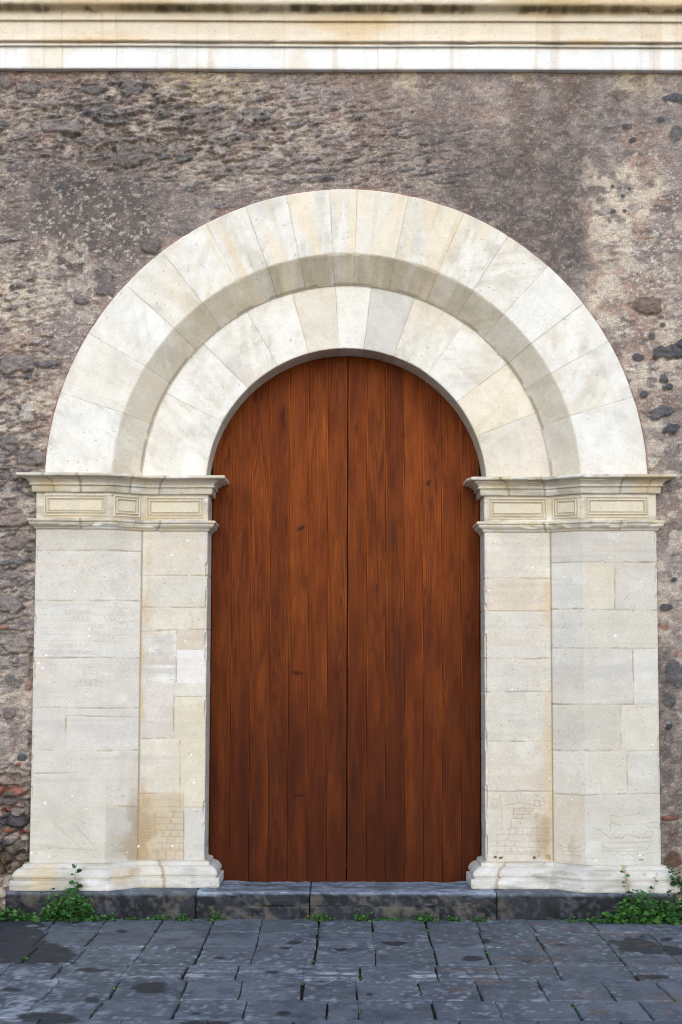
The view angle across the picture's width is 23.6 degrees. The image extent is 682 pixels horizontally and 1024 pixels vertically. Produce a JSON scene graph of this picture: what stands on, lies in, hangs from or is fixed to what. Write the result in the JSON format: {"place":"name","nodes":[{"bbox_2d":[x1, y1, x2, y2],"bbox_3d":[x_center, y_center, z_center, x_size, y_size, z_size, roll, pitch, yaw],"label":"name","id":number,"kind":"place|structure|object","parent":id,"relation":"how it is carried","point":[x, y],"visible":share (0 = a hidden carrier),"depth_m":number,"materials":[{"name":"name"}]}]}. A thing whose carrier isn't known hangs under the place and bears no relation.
{"place":"outdoors","nodes":[
{"label":"outdoors","id":0,"kind":"place"},
{"bbox_2d":[0,912,681,1023],"bbox_3d":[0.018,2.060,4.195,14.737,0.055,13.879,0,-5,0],"label":"pavement","id":1,"kind":"structure","parent":0,"point":[579,956],"depth_m":8.62,"materials":[{"name":"grey stone"}]},
{"bbox_2d":[0,905,36,920],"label":"weed clump","id":2,"kind":"object","parent":1,"relation":"on","point":[15,915],"visible":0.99,"depth_m":10.27,"materials":[{"name":"green plant"}]},
{"bbox_2d":[29,864,104,922],"bbox_3d":[-1.714,2.402,10.265,0.472,0.362,0.253,0,-5,0],"label":"weed clump","id":3,"kind":"object","parent":1,"relation":"on","point":[69,909],"visible":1,"depth_m":10.25,"materials":[{"name":"green plant"}]},
{"bbox_2d":[87,912,116,920],"bbox_3d":[-1.527,2.559,10.294,0.246,0.061,0.104,0,-5,0],"label":"weed tuft","id":4,"kind":"object","parent":1,"relation":"on","point":[106,918],"visible":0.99,"depth_m":10.31,"materials":[{"name":"green plant"}]},
{"bbox_2d":[121,917,139,920],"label":"weed tuft","id":5,"kind":"object","parent":1,"relation":"on","point":[134,918],"visible":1,"depth_m":10.30,"materials":[{"name":"green plant"}]},
{"bbox_2d":[143,913,181,920],"bbox_3d":[-1.102,2.565,10.305,0.302,0.053,0.100,0,-5,0],"label":"weed tuft","id":6,"kind":"object","parent":1,"relation":"on","point":[162,917],"visible":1,"depth_m":10.30,"materials":[{"name":"green plant"}]},
{"bbox_2d":[174,913,193,920],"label":"weed tuft","id":7,"kind":"object","parent":1,"relation":"on","point":[180,918],"visible":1,"depth_m":10.30,"materials":[{"name":"green plant"}]},
{"bbox_2d":[204,910,225,920],"bbox_3d":[-0.788,2.555,10.303,0.139,0.072,0.091,-1,-5,17],"label":"weed tuft","id":8,"kind":"object","parent":1,"relation":"on","point":[216,917],"visible":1,"depth_m":10.31,"materials":[{"name":"green plant"}]},
{"bbox_2d":[304,913,335,921],"bbox_3d":[-0.131,2.564,10.305,0.208,0.060,0.101,0,-5,0],"label":"weed tuft","id":9,"kind":"object","parent":1,"relation":"on","point":[318,918],"visible":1,"depth_m":10.30,"materials":[{"name":"green plant"}]},
{"bbox_2d":[5,879,675,922],"bbox_3d":[-0.003,2.559,10.699,4.265,0.234,0.722,0,-5,0],"label":"stone step","id":10,"kind":"object","parent":1,"relation":"on","point":[287,900],"visible":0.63,"depth_m":10.37,"materials":[{"name":"grey stone"}]},
{"bbox_2d":[665,862,681,887],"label":"weed clump","id":11,"kind":"object","parent":10,"relation":"on","point":[674,883],"visible":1,"depth_m":10.38,"materials":[{"name":"green plant"}]},
{"bbox_2d":[0,0,681,910],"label":"rubble wall","id":12,"kind":"structure","parent":1,"relation":"on","point":[136,136],"depth_m":10.95,"materials":[{"name":"stone"}]},
{"bbox_2d":[9,189,679,892],"bbox_3d":[0.034,0.156,10.904,4.310,4.612,0.645,0,-5,0],"label":"arched portal","id":13,"kind":"object","parent":12,"relation":"attached to","point":[195,339],"visible":1,"depth_m":10.78,"materials":[{"name":"stone"}]},
{"bbox_2d":[208,356,481,881],"bbox_3d":[0.032,0.701,11.141,1.879,3.586,0.071,0,-5,0],"label":"plank door","id":14,"kind":"structure","parent":13,"relation":"attached to","point":[278,719],"depth_m":11.10,"materials":[{"name":"brown wood"}]},
{"bbox_2d":[209,356,347,881],"bbox_3d":[-0.420,0.698,11.131,0.919,3.586,0.051,0,-5,0],"label":"door leaf","id":15,"kind":"structure","parent":14,"relation":"in","point":[279,654],"depth_m":11.09,"materials":[{"name":"brown wood"}]},
{"bbox_2d":[347,356,479,881],"bbox_3d":[0.495,0.701,11.131,0.897,3.586,0.051,0,-5,0],"label":"door leaf","id":16,"kind":"structure","parent":14,"relation":"in","point":[413,725],"depth_m":11.09,"materials":[{"name":"brown wood"}]},
{"bbox_2d":[22,920,677,1022],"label":"moss","id":17,"kind":"object","parent":1,"relation":"on","point":[196,959],"visible":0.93,"depth_m":8.44,"materials":[{"name":"green plant"}]},
{"bbox_2d":[353,911,371,920],"bbox_3d":[0.139,2.553,10.304,0.127,0.080,0.092,0,-5,0],"label":"weed tuft","id":18,"kind":"object","parent":1,"relation":"on","point":[358,918],"visible":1,"depth_m":10.29,"materials":[{"name":"green plant"}]},
{"bbox_2d":[368,913,403,922],"bbox_3d":[0.266,2.564,10.301,0.270,0.061,0.110,0,-5,0],"label":"weed tuft","id":19,"kind":"object","parent":1,"relation":"on","point":[385,918],"visible":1,"depth_m":10.29,"materials":[{"name":"green plant"}]},
{"bbox_2d":[411,912,440,921],"bbox_3d":[0.539,2.564,10.305,0.199,0.063,0.085,0,-5,0],"label":"weed tuft","id":20,"kind":"object","parent":1,"relation":"on","point":[425,919],"visible":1,"depth_m":10.30,"materials":[{"name":"green plant"}]},
{"bbox_2d":[446,915,464,921],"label":"weed tuft","id":21,"kind":"object","parent":1,"relation":"on","point":[454,919],"visible":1,"depth_m":10.30,"materials":[{"name":"green plant"}]},
{"bbox_2d":[470,915,489,921],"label":"weed tuft","id":22,"kind":"object","parent":1,"relation":"on","point":[477,919],"visible":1,"depth_m":10.30,"materials":[{"name":"green plant"}]},
{"bbox_2d":[554,916,582,921],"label":"weed tuft","id":23,"kind":"object","parent":1,"relation":"on","point":[570,920],"visible":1,"depth_m":10.31,"materials":[{"name":"green plant"}]},
{"bbox_2d":[582,916,606,922],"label":"weed tuft","id":24,"kind":"object","parent":1,"relation":"on","point":[592,919],"visible":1,"depth_m":10.29,"materials":[{"name":"green plant"}]},
{"bbox_2d":[595,870,680,923],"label":"weed clump","id":25,"kind":"object","parent":1,"relation":"on","point":[643,910],"visible":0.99,"depth_m":10.23,"materials":[{"name":"green plant"}]},
{"bbox_2d":[638,889,681,924],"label":"weed clump","id":26,"kind":"object","parent":1,"relation":"on","point":[674,909],"visible":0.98,"depth_m":10.25,"materials":[{"name":"green plant"}]}
]}

